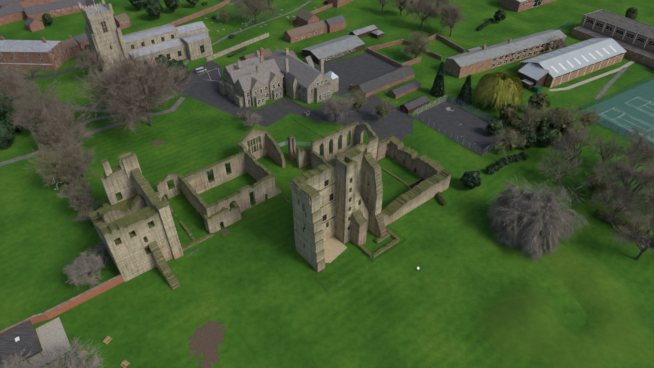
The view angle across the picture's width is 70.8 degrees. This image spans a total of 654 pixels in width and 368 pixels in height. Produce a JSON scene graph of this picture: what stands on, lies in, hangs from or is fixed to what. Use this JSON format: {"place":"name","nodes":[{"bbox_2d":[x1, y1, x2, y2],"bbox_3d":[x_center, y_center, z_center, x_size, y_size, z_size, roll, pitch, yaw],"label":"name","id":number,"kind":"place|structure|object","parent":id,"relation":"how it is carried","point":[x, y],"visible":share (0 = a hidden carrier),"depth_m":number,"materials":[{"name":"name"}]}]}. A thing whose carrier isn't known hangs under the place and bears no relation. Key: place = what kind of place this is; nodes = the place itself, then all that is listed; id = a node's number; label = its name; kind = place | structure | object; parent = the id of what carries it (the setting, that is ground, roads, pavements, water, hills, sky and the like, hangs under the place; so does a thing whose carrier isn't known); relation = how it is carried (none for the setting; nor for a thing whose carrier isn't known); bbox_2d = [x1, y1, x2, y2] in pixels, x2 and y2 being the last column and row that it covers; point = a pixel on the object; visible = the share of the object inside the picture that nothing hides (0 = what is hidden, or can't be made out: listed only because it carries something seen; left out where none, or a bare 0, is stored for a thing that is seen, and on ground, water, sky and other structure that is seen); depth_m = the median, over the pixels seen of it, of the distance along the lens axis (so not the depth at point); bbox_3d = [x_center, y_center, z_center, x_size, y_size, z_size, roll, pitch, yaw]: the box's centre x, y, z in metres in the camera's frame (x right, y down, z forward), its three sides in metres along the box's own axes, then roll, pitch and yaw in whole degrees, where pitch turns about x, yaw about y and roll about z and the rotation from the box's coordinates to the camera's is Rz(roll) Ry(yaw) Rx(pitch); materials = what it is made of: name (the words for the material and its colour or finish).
{"place":"outdoors","nodes":[
{"label":"outdoors","id":0,"kind":"place"},
{"bbox_2d":[0,0,653,367],"bbox_3d":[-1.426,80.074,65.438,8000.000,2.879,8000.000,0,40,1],"label":"ground","id":1,"kind":"structure","parent":0,"point":[469,293],"depth_m":137.54,"materials":[{"name":"green plant"}]},
{"bbox_2d":[77,0,212,76],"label":"church","id":2,"kind":"structure","parent":1,"relation":"on","point":[191,41],"depth_m":228.70,"materials":[{"name":"stone"}]},
{"bbox_2d":[89,121,450,289],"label":"castle","id":3,"kind":"structure","parent":1,"relation":"on","point":[337,192],"depth_m":136.40,"materials":[{"name":"stone"}]},
{"bbox_2d":[219,47,338,107],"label":"manor","id":4,"kind":"structure","parent":1,"relation":"on","point":[257,78],"depth_m":205.15,"materials":[{"name":"stone"}]},
{"bbox_2d":[0,0,653,367],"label":"trees","id":5,"kind":"object","parent":1,"relation":"on","point":[533,222],"visible":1,"depth_m":169.85,"materials":[{"name":"grey plant"}]},
{"bbox_2d":[0,0,653,113],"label":"buildings","id":6,"kind":"structure","parent":1,"relation":"on","point":[608,38],"depth_m":238.06,"materials":[{"name":"red brick"}]},
{"bbox_2d":[0,0,653,367],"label":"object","id":7,"kind":"structure","parent":1,"relation":"on","point":[630,109],"depth_m":194.87,"materials":[{"name":"grey asphalt"}]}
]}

